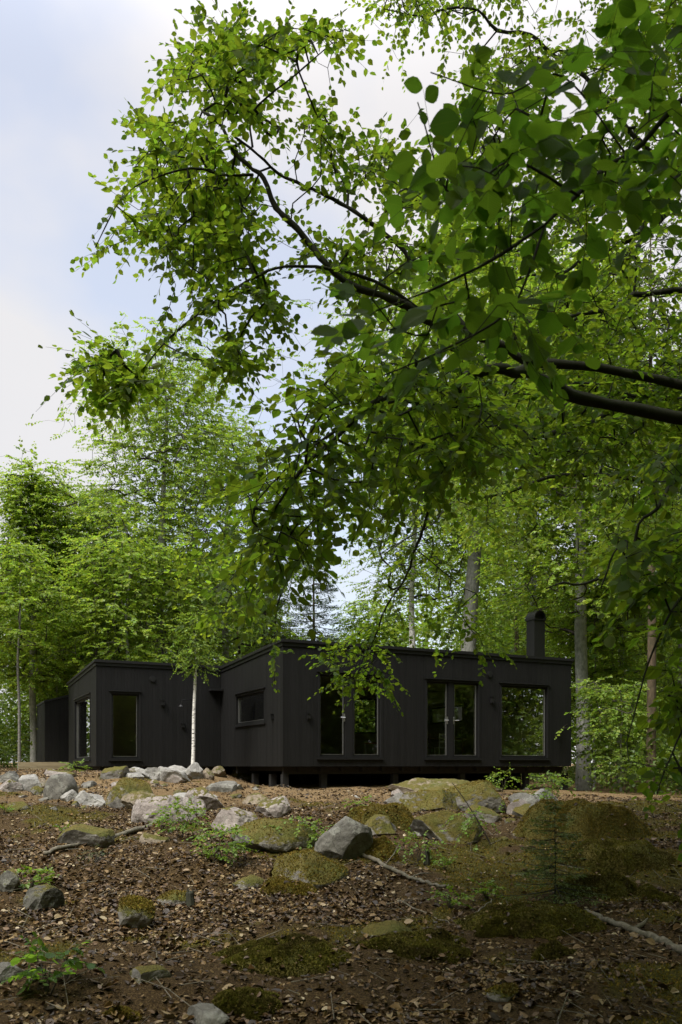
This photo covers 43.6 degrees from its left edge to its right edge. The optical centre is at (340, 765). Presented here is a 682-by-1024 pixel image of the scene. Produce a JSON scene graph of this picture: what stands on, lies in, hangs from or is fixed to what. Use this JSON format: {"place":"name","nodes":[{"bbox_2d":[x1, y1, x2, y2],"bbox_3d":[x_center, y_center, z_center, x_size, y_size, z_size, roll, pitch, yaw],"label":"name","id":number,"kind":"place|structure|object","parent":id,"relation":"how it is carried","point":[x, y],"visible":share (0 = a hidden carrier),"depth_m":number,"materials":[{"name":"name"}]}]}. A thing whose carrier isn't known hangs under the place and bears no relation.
{"place":"outdoors","nodes":[
{"label":"outdoors","id":0,"kind":"place"},
{"bbox_2d":[0,763,681,1023],"bbox_3d":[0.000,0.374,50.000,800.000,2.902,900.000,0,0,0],"label":"ground","id":1,"kind":"structure","parent":0,"point":[151,998],"depth_m":7.47,"materials":[{"name":"soil"}]},
{"bbox_2d":[0,867,21,891],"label":"rock","id":2,"kind":"object","parent":1,"relation":"on","point":[9,879],"visible":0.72,"depth_m":8.97,"materials":[{"name":"stone"}]},
{"bbox_2d":[0,962,22,982],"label":"rock","id":3,"kind":"object","parent":1,"relation":"on","point":[10,971],"visible":0.55,"depth_m":5.71,"materials":[{"name":"grey stone"}]},
{"bbox_2d":[0,779,22,791],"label":"rock","id":4,"kind":"object","parent":1,"relation":"on","point":[9,785],"visible":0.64,"depth_m":17.51,"materials":[{"name":"stone"}]},
{"bbox_2d":[18,774,41,791],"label":"rock","id":5,"kind":"object","parent":1,"relation":"on","point":[28,782],"visible":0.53,"depth_m":17.75,"materials":[{"name":"stone"}]},
{"bbox_2d":[4,864,59,888],"bbox_3d":[-3.321,1.227,9.183,0.642,0.348,0.454,0,0,12],"label":"beech seedling","id":6,"kind":"object","parent":1,"relation":"on","point":[38,877],"visible":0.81,"depth_m":9.15,"materials":[{"name":"green plant"}]},
{"bbox_2d":[0,541,79,769],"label":"birch tree","id":7,"kind":"object","parent":1,"relation":"on","point":[10,561],"visible":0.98,"depth_m":28.46,"materials":[{"name":"green plant"}]},
{"bbox_2d":[15,762,70,769],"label":"wooden deck","id":8,"kind":"structure","parent":1,"relation":"on","point":[40,765],"depth_m":28.71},
{"bbox_2d":[23,884,64,911],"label":"rock","id":9,"kind":"object","parent":1,"relation":"on","point":[44,896],"visible":0.66,"depth_m":8.37,"materials":[{"name":"stone"}]},
{"bbox_2d":[21,661,75,715],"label":"beech tree","id":10,"kind":"object","parent":1,"relation":"on","point":[43,699],"visible":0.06,"depth_m":36.29,"materials":[{"name":"green plant"}]},
{"bbox_2d":[4,588,97,701],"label":"birch tree","id":11,"kind":"object","parent":1,"relation":"on","point":[46,695],"visible":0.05,"depth_m":35.84,"materials":[{"name":"green plant"}]},
{"bbox_2d":[36,694,68,761],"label":"shed","id":12,"kind":"structure","parent":1,"relation":"on","point":[53,730],"depth_m":30.08,"materials":[{"name":"wood"}]},
{"bbox_2d":[0,931,104,994],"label":"beech sapling","id":13,"kind":"object","parent":1,"relation":"on","point":[31,957],"visible":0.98,"depth_m":5.55,"materials":[{"name":"green plant"}]},
{"bbox_2d":[0,439,120,761],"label":"beech tree","id":14,"kind":"object","parent":1,"relation":"on","point":[31,519],"visible":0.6,"depth_m":31.98,"materials":[{"name":"green plant"}]},
{"bbox_2d":[43,773,77,799],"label":"rock","id":15,"kind":"object","parent":1,"relation":"on","point":[57,786],"visible":0.64,"depth_m":16.91,"materials":[{"name":"grey stone"}]},
{"bbox_2d":[57,824,114,847],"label":"rock","id":16,"kind":"object","parent":1,"relation":"on","point":[83,834],"visible":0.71,"depth_m":11.17,"materials":[{"name":"stone"}]},
{"bbox_2d":[74,790,104,806],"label":"rock","id":17,"kind":"object","parent":1,"relation":"on","point":[83,797],"visible":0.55,"depth_m":16.07,"materials":[{"name":"stone"}]},
{"bbox_2d":[2,475,188,688],"bbox_3d":[-10.802,-6.213,37.929,9.148,13.278,8.314,0,0,0],"label":"beech tree","id":18,"kind":"object","parent":1,"relation":"on","point":[90,487],"visible":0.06,"depth_m":37.14,"materials":[{"name":"green plant"}]},
{"bbox_2d":[46,507,144,659],"bbox_3d":[-9.763,-4.739,33.049,3.836,10.379,4.004,0,0,-36],"label":"birch tree","id":19,"kind":"object","parent":1,"relation":"on","point":[83,527],"visible":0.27,"depth_m":32.68,"materials":[{"name":"green plant"}]},
{"bbox_2d":[99,766,129,778],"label":"rock","id":20,"kind":"object","parent":1,"relation":"on","point":[114,772],"visible":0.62,"depth_m":19.40,"materials":[{"name":"stone"}]},
{"bbox_2d":[0,524,242,680],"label":"beech tree","id":21,"kind":"object","parent":1,"relation":"on","point":[126,585],"visible":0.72,"depth_m":30.15,"materials":[{"name":"green plant"}]},
{"bbox_2d":[102,1005,142,1021],"bbox_3d":[-1.362,1.560,5.322,0.286,0.141,0.215,0,0,0],"label":"moss mound","id":22,"kind":"object","parent":1,"relation":"on","point":[125,1011],"visible":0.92,"depth_m":5.29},
{"bbox_2d":[105,776,153,808],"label":"rock","id":23,"kind":"object","parent":1,"relation":"on","point":[121,788],"visible":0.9,"depth_m":16.12,"materials":[{"name":"stone"}]},
{"bbox_2d":[116,894,155,929],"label":"mossy rock","id":24,"kind":"object","parent":1,"relation":"on","point":[136,911],"visible":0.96,"depth_m":7.78,"materials":[{"name":"stone"}]},
{"bbox_2d":[121,790,155,809],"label":"rock","id":25,"kind":"object","parent":1,"relation":"on","point":[128,800],"visible":0.4,"depth_m":15.21,"materials":[{"name":"beige stone"}]},
{"bbox_2d":[129,965,171,983],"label":"rock","id":26,"kind":"object","parent":1,"relation":"on","point":[148,973],"visible":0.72,"depth_m":5.83,"materials":[{"name":"stone"}]},
{"bbox_2d":[145,767,159,780],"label":"rock","id":27,"kind":"object","parent":1,"relation":"on","point":[153,773],"visible":0.5,"depth_m":20.10,"materials":[{"name":"stone"}]},
{"bbox_2d":[139,832,169,843],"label":"rock","id":28,"kind":"object","parent":1,"relation":"on","point":[147,837],"visible":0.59,"depth_m":11.52,"materials":[{"name":"beige stone"}]},
{"bbox_2d":[4,313,308,662],"bbox_3d":[-7.778,-8.226,34.171,11.575,17.355,11.053,0,0,33],"label":"beech tree","id":29,"kind":"object","parent":1,"relation":"on","point":[167,499],"visible":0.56,"depth_m":33.17,"materials":[{"name":"green plant"}]},
{"bbox_2d":[131,795,205,822],"bbox_3d":[-2.818,0.843,14.080,1.228,0.731,1.052,0,0,-23],"label":"rock","id":30,"kind":"object","parent":1,"relation":"on","point":[142,808],"visible":0.53,"depth_m":13.73,"materials":[{"name":"stone"}]},
{"bbox_2d":[155,889,186,905],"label":"rock","id":31,"kind":"object","parent":1,"relation":"on","point":[177,896],"visible":0.72,"depth_m":8.72,"materials":[{"name":"stone"}]},
{"bbox_2d":[158,766,190,781],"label":"rock","id":32,"kind":"object","parent":1,"relation":"on","point":[166,773],"visible":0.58,"depth_m":20.13,"materials":[{"name":"stone"}]},
{"bbox_2d":[146,796,219,837],"bbox_3d":[-2.198,0.760,11.742,0.840,0.702,0.769,0,0,38],"label":"beech seedling","id":33,"kind":"object","parent":1,"relation":"on","point":[185,825],"visible":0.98,"depth_m":11.71,"materials":[{"name":"green plant"}]},
{"bbox_2d":[154,596,222,763],"bbox_3d":[-3.881,-2.141,22.425,1.766,4.829,1.362,0,0,-37],"label":"birch tree","id":34,"kind":"object","parent":1,"relation":"on","point":[193,649],"visible":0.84,"depth_m":22.35,"materials":[{"name":"green plant"}]},
{"bbox_2d":[184,762,202,778],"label":"rock","id":35,"kind":"object","parent":1,"relation":"on","point":[194,770],"visible":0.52,"depth_m":21.29,"materials":[{"name":"stone"}]},
{"bbox_2d":[163,558,237,665],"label":"spruce tree","id":36,"kind":"object","parent":1,"relation":"on","point":[198,637],"visible":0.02,"depth_m":42.77,"materials":[{"name":"green plant"}]},
{"bbox_2d":[184,786,224,809],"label":"rock","id":37,"kind":"object","parent":1,"relation":"on","point":[210,800],"visible":0.51,"depth_m":15.57,"materials":[{"name":"stone"}]},
{"bbox_2d":[187,1003,229,1023],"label":"rock","id":38,"kind":"object","parent":1,"relation":"on","point":[206,1013],"visible":0.88,"depth_m":5.29,"materials":[{"name":"grey stone"}]},
{"bbox_2d":[205,781,237,791],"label":"rock","id":39,"kind":"object","parent":1,"relation":"on","point":[223,786],"visible":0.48,"depth_m":17.53,"materials":[{"name":"grey stone"}]},
{"bbox_2d":[182,823,261,863],"bbox_3d":[-1.426,0.987,10.294,0.961,0.601,0.641,0,0,0],"label":"beech seedling","id":40,"kind":"object","parent":1,"relation":"on","point":[234,844],"visible":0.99,"depth_m":10.23,"materials":[{"name":"green plant"}]},
{"bbox_2d":[116,408,350,665],"bbox_3d":[-5.358,-7.820,38.814,11.109,16.492,9.163,0,0,-31],"label":"beech tree","id":41,"kind":"object","parent":1,"relation":"on","point":[225,649],"visible":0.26,"depth_m":38.42,"materials":[{"name":"green plant"}]},
{"bbox_2d":[211,806,257,830],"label":"rock","id":42,"kind":"object","parent":1,"relation":"on","point":[229,816],"visible":0.41,"depth_m":12.95,"materials":[{"name":"stone"}]},
{"bbox_2d":[211,986,282,1021],"bbox_3d":[-0.633,1.570,5.623,0.566,0.198,0.425,0,0,0],"label":"moss mound","id":43,"kind":"object","parent":1,"relation":"on","point":[239,1000],"visible":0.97,"depth_m":5.55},
{"bbox_2d":[232,875,263,890],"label":"rock","id":44,"kind":"object","parent":1,"relation":"on","point":[245,883],"visible":0.66,"depth_m":9.52,"materials":[{"name":"stone"}]},
{"bbox_2d":[242,793,269,804],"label":"rock","id":45,"kind":"object","parent":1,"relation":"on","point":[255,798],"visible":0.46,"depth_m":16.43,"materials":[{"name":"beige stone"}]},
{"bbox_2d":[236,574,303,658],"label":"spruce tree","id":46,"kind":"object","parent":1,"relation":"on","point":[289,622],"visible":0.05,"depth_m":43.68,"materials":[{"name":"green plant"}]},
{"bbox_2d":[255,795,290,817],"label":"rock","id":47,"kind":"object","parent":1,"relation":"on","point":[278,806],"visible":0.65,"depth_m":14.30,"materials":[{"name":"stone"}]},
{"bbox_2d":[230,817,316,851],"bbox_3d":[-0.869,0.975,11.406,1.063,0.588,1.211,0,0,-29],"label":"rock","id":48,"kind":"object","parent":1,"relation":"on","point":[271,838],"visible":0.75,"depth_m":10.95,"materials":[{"name":"stone"}]},
{"bbox_2d":[211,933,351,977],"bbox_3d":[-0.454,1.454,6.607,1.342,0.268,1.006,0,0,0],"label":"moss mound","id":49,"kind":"object","parent":1,"relation":"on","point":[287,951],"visible":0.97,"depth_m":6.42,"materials":[{"name":"plant"}]},
{"bbox_2d":[259,876,317,896],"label":"mossy boulder","id":50,"kind":"object","parent":1,"relation":"on","point":[277,884],"visible":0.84,"depth_m":9.08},
{"bbox_2d":[264,815,333,849],"bbox_3d":[-0.553,0.886,11.152,0.995,0.458,0.704,0,0,0],"label":"beech seedling","id":51,"kind":"object","parent":1,"relation":"on","point":[309,845],"visible":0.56,"depth_m":11.08,"materials":[{"name":"green plant"}]},
{"bbox_2d":[270,849,348,888],"bbox_3d":[-0.309,1.260,9.661,0.926,0.625,0.839,0,0,-40],"label":"mossy rock","id":52,"kind":"object","parent":1,"relation":"on","point":[317,869],"visible":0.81,"depth_m":9.49,"materials":[{"name":"stone"}]},
{"bbox_2d":[66,610,573,789],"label":"house","id":53,"kind":"structure","parent":1,"relation":"on","point":[131,714],"depth_m":24.50,"materials":[{"name":"black wood"}]},
{"bbox_2d":[73,692,90,760],"bbox_3d":[-7.991,-1.138,26.458,0.175,2.016,3.085,0,0,-26],"label":"window","id":54,"kind":"structure","parent":53,"relation":"in","point":[81,704],"depth_m":26.88,"materials":[{"name":"black glass"}]},
{"bbox_2d":[109,690,141,760],"bbox_3d":[-6.219,-1.138,24.583,0.942,2.016,0.175,0,0,-26],"label":"window","id":55,"kind":"structure","parent":53,"relation":"in","point":[112,692],"depth_m":24.63,"materials":[{"name":"black wood"}]},
{"bbox_2d":[234,687,264,727],"bbox_3d":[-2.481,-1.575,23.495,0.175,0.968,2.448,0,0,-26],"label":"window","id":56,"kind":"structure","parent":53,"relation":"in","point":[250,704],"depth_m":23.61,"materials":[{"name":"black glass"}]},
{"bbox_2d":[317,670,383,759],"bbox_3d":[0.235,-1.280,22.119,1.928,2.255,0.175,0,0,-26],"label":"glass door","id":57,"kind":"structure","parent":53,"relation":"in","point":[347,717],"depth_m":22.10,"materials":[{"name":"grey metal"}]},
{"bbox_2d":[430,705,461,723],"bbox_3d":[3.921,-1.851,31.091,0.136,0.695,2.397,0,0,-26],"label":"window","id":58,"kind":"structure","parent":53,"relation":"in","point":[437,715],"depth_m":31.46,"materials":[{"name":"glass"}]},
{"bbox_2d":[424,678,481,759],"bbox_3d":[3.063,-1.261,23.481,1.849,2.218,0.175,0,0,-26],"label":"glass door","id":59,"kind":"structure","parent":53,"relation":"in","point":[450,720],"depth_m":23.44,"materials":[{"name":"grey metal"}]},
{"bbox_2d":[499,682,550,759],"bbox_3d":[5.260,-1.254,24.540,1.794,2.204,0.175,0,0,-26],"label":"window","id":60,"kind":"structure","parent":53,"relation":"in","point":[545,687],"depth_m":24.71,"materials":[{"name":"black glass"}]},
{"bbox_2d":[282,538,365,713],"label":"spruce tree","id":61,"kind":"object","parent":1,"relation":"on","point":[331,637],"visible":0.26,"depth_m":45.73,"materials":[{"name":"green plant"}]},
{"bbox_2d":[0,504,677,764],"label":"distant forest","id":62,"kind":"object","parent":1,"relation":"on","point":[6,707],"visible":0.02,"depth_m":50.60,"materials":[{"name":"plant"}]},
{"bbox_2d":[0,777,681,1023],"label":"ground moss","id":63,"kind":"object","parent":1,"relation":"on","point":[678,986],"visible":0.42,"depth_m":9.68,"materials":[{"name":"plant"}]},
{"bbox_2d":[0,710,681,794],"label":"undergrowth","id":64,"kind":"object","parent":1,"relation":"on","point":[600,776],"visible":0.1,"depth_m":26.08,"materials":[{"name":"green plant"}]},
{"bbox_2d":[0,768,681,1023],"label":"fallen leaves","id":65,"kind":"object","parent":1,"relation":"on","point":[396,1007],"depth_m":7.82,"materials":[{"name":"plant"}]},
{"bbox_2d":[314,816,372,859],"bbox_3d":[0.016,1.067,10.681,0.716,0.837,0.646,24,-3,-7],"label":"rock","id":66,"kind":"object","parent":1,"relation":"on","point":[346,837],"visible":0.61,"depth_m":10.45,"materials":[{"name":"grey stone"}]},
{"bbox_2d":[28,521,669,762],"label":"distant trunks","id":67,"kind":"object","parent":1,"relation":"on","point":[516,638],"depth_m":50.48,"materials":[{"name":"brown plant"}]},
{"bbox_2d":[31,0,681,861],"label":"beech tree","id":68,"kind":"object","parent":1,"relation":"on","point":[219,198],"visible":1,"depth_m":3.92,"materials":[{"name":"green plant"}]},
{"bbox_2d":[330,596,427,730],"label":"birch tree","id":69,"kind":"object","parent":1,"relation":"on","point":[364,604],"visible":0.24,"depth_m":46.52,"materials":[{"name":"green plant"}]},
{"bbox_2d":[347,802,413,830],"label":"mossy boulder","id":70,"kind":"object","parent":1,"relation":"on","point":[403,820],"visible":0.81,"depth_m":12.71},
{"bbox_2d":[365,814,395,835],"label":"rock","id":71,"kind":"object","parent":1,"relation":"on","point":[378,824],"visible":0.53,"depth_m":12.16,"materials":[{"name":"stone"}]},
{"bbox_2d":[363,835,400,860],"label":"mossy boulder","id":72,"kind":"object","parent":1,"relation":"on","point":[381,847],"visible":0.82,"depth_m":10.66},
{"bbox_2d":[361,920,411,936],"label":"rock","id":73,"kind":"object","parent":1,"relation":"on","point":[381,928],"visible":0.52,"depth_m":7.43,"materials":[{"name":"stone"}]},
{"bbox_2d":[361,842,448,887],"bbox_3d":[0.819,1.141,9.907,0.439,0.405,2.015,0,0,-30],"label":"fallen branch","id":74,"kind":"object","parent":1,"relation":"on","point":[384,865],"visible":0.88,"depth_m":9.91,"materials":[{"name":"wood"}]},
{"bbox_2d":[142,0,681,721],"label":"beech tree","id":75,"kind":"object","parent":1,"relation":"on","point":[594,428],"visible":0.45,"depth_m":8.09,"materials":[{"name":"green plant"}]},
{"bbox_2d":[351,928,472,964],"bbox_3d":[0.576,1.484,7.027,1.134,0.244,0.850,0,0,0],"label":"moss mound","id":76,"kind":"object","parent":1,"relation":"on","point":[405,944],"visible":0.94,"depth_m":6.91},
{"bbox_2d":[388,827,446,863],"bbox_3d":[0.938,1.040,10.748,0.784,0.529,0.526,0,0,0],"label":"beech seedling","id":77,"kind":"object","parent":1,"relation":"on","point":[404,839],"visible":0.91,"depth_m":10.73,"materials":[{"name":"green plant"}]},
{"bbox_2d":[326,400,509,647],"bbox_3d":[3.047,-7.043,34.951,8.061,15.711,8.027,0,0,-32],"label":"birch tree","id":78,"kind":"object","parent":1,"relation":"on","point":[388,584],"visible":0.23,"depth_m":35.00,"materials":[{"name":"green plant"}]},
{"bbox_2d":[386,778,469,792],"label":"rock","id":79,"kind":"object","parent":1,"relation":"on","point":[414,785],"visible":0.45,"depth_m":17.81,"materials":[{"name":"beige stone"}]},
{"bbox_2d":[399,789,460,812],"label":"rock","id":80,"kind":"object","parent":1,"relation":"on","point":[425,800],"visible":0.87,"depth_m":15.29,"materials":[{"name":"stone"}]},
{"bbox_2d":[409,809,481,844],"bbox_3d":[1.533,0.950,12.366,1.021,0.661,1.014,0,0,-13],"label":"rock","id":81,"kind":"object","parent":1,"relation":"on","point":[432,823],"visible":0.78,"depth_m":12.06,"materials":[{"name":"stone"}]},
{"bbox_2d":[426,883,474,908],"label":"beech seedling","id":82,"kind":"object","parent":1,"relation":"on","point":[450,902],"visible":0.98,"depth_m":8.35,"materials":[{"name":"green plant"}]},
{"bbox_2d":[254,175,680,651],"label":"beech tree","id":83,"kind":"object","parent":1,"relation":"on","point":[471,581],"visible":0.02,"depth_m":33.68,"materials":[{"name":"green plant"}]},
{"bbox_2d":[436,783,504,851],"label":"beech sapling","id":84,"kind":"object","parent":1,"relation":"on","point":[474,818],"visible":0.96,"depth_m":11.83,"materials":[{"name":"green plant"}]},
{"bbox_2d":[447,779,506,813],"bbox_3d":[2.472,0.725,15.999,1.454,0.928,1.484,0,0,-17],"label":"rock","id":85,"kind":"object","parent":1,"relation":"on","point":[485,793],"visible":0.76,"depth_m":15.41,"materials":[{"name":"stone"}]},
{"bbox_2d":[464,804,500,822],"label":"rock","id":86,"kind":"object","parent":1,"relation":"on","point":[495,817],"visible":0.55,"depth_m":13.87,"materials":[{"name":"stone"}]},
{"bbox_2d":[467,877,506,899],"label":"beech seedling","id":87,"kind":"object","parent":1,"relation":"on","point":[491,883],"visible":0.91,"depth_m":8.65,"materials":[{"name":"green plant"}]},
{"bbox_2d":[471,915,519,937],"bbox_3d":[1.381,1.428,7.554,0.536,0.216,0.402,0,0,0],"label":"moss mound","id":88,"kind":"object","parent":1,"relation":"on","point":[490,927],"visible":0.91,"depth_m":7.48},
{"bbox_2d":[485,982,518,1001],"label":"rock","id":89,"kind":"object","parent":1,"relation":"on","point":[505,992],"visible":0.91,"depth_m":5.54,"materials":[{"name":"stone"}]},
{"bbox_2d":[484,762,522,791],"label":"bush","id":90,"kind":"object","parent":1,"relation":"on","point":[494,776],"visible":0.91,"depth_m":21.20,"materials":[{"name":"green plant"}]},
{"bbox_2d":[508,793,536,803],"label":"rock","id":91,"kind":"object","parent":1,"relation":"on","point":[529,798],"visible":0.39,"depth_m":15.83,"materials":[{"name":"grey stone"}]},
{"bbox_2d":[388,355,666,779],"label":"beech tree","id":92,"kind":"object","parent":1,"relation":"on","point":[482,586],"visible":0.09,"depth_m":41.84,"materials":[{"name":"green plant"}]},
{"bbox_2d":[453,899,607,940],"bbox_3d":[1.718,1.397,7.756,1.443,0.352,1.082,0,0,0],"label":"moss mound","id":93,"kind":"object","parent":1,"relation":"on","point":[546,918],"visible":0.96,"depth_m":7.61,"materials":[{"name":"plant"}]},
{"bbox_2d":[523,770,575,798],"bbox_3d":[4.006,0.435,16.339,0.964,0.697,0.905,0,0,40],"label":"bush","id":94,"kind":"object","parent":1,"relation":"on","point":[554,786],"visible":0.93,"depth_m":16.28,"materials":[{"name":"green plant"}]},
{"bbox_2d":[530,940,576,960],"bbox_3d":[1.648,1.467,6.653,0.393,0.222,0.295,0,0,0],"label":"moss mound","id":95,"kind":"object","parent":1,"relation":"on","point":[549,950],"visible":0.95,"depth_m":6.59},
{"bbox_2d":[498,801,609,904],"bbox_3d":[2.091,0.864,8.564,1.051,1.090,1.146,0,0,0],"label":"young spruce","id":96,"kind":"object","parent":1,"relation":"on","point":[550,874],"visible":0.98,"depth_m":8.56,"materials":[{"name":"plant"}]},
{"bbox_2d":[439,241,681,789],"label":"beech tree","id":97,"kind":"object","parent":1,"relation":"on","point":[579,600],"visible":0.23,"depth_m":27.77,"materials":[{"name":"green plant"}]},
{"bbox_2d":[477,356,681,780],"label":"beech tree","id":98,"kind":"object","parent":1,"relation":"on","point":[557,652],"visible":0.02,"depth_m":36.96,"materials":[{"name":"green plant"}]},
{"bbox_2d":[512,798,652,841],"bbox_3d":[3.527,0.808,12.381,2.430,0.663,1.822,0,0,0],"label":"mossy boulder","id":99,"kind":"object","parent":1,"relation":"on","point":[591,821],"visible":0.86,"depth_m":11.94,"materials":[{"name":"plant"}]},
{"bbox_2d":[551,871,636,898],"bbox_3d":[2.620,1.260,9.033,1.083,0.319,0.812,0,0,0],"label":"moss mound","id":100,"kind":"object","parent":1,"relation":"on","point":[611,885],"visible":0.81,"depth_m":8.82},
{"bbox_2d":[545,582,656,786],"bbox_3d":[8.588,-2.594,29.602,4.553,7.316,4.159,0,0,0],"label":"beech tree","id":101,"kind":"object","parent":1,"relation":"on","point":[570,647],"visible":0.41,"depth_m":29.24,"materials":[{"name":"green plant"}]},
{"bbox_2d":[525,675,681,790],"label":"beech tree","id":102,"kind":"object","parent":1,"relation":"on","point":[598,700],"visible":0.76,"depth_m":25.15,"materials":[{"name":"green plant"}]},
{"bbox_2d":[550,333,681,785],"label":"beech tree","id":103,"kind":"object","parent":1,"relation":"on","point":[663,673],"visible":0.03,"depth_m":30.89,"materials":[{"name":"green plant"}]},
{"bbox_2d":[560,838,675,875],"bbox_3d":[3.350,1.120,10.454,1.783,0.466,1.337,0,0,0],"label":"mossy boulder","id":104,"kind":"object","parent":1,"relation":"on","point":[642,855],"visible":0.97,"depth_m":10.12,"materials":[{"name":"plant"}]},
{"bbox_2d":[589,754,646,783],"bbox_3d":[7.495,0.115,23.012,1.624,0.842,1.105,0,0,0],"label":"bush","id":105,"kind":"object","parent":1,"relation":"on","point":[618,773],"visible":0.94,"depth_m":23.01,"materials":[{"name":"green plant"}]},
{"bbox_2d":[559,218,681,794],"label":"pine tree","id":106,"kind":"object","parent":1,"relation":"on","point":[651,686],"visible":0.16,"depth_m":23.90,"materials":[{"name":"green plant"}]},
{"bbox_2d":[584,909,681,953],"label":"fallen branch","id":107,"kind":"object","parent":1,"relation":"on","point":[645,934],"visible":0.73,"depth_m":7.47,"materials":[{"name":"wood"}]},
{"bbox_2d":[633,883,681,904],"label":"moss mound","id":108,"kind":"object","parent":1,"relation":"on","point":[650,891],"visible":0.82,"depth_m":8.82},
{"bbox_2d":[0,0,681,763],"label":"sky","id":109,"kind":"structure","parent":0,"point":[68,68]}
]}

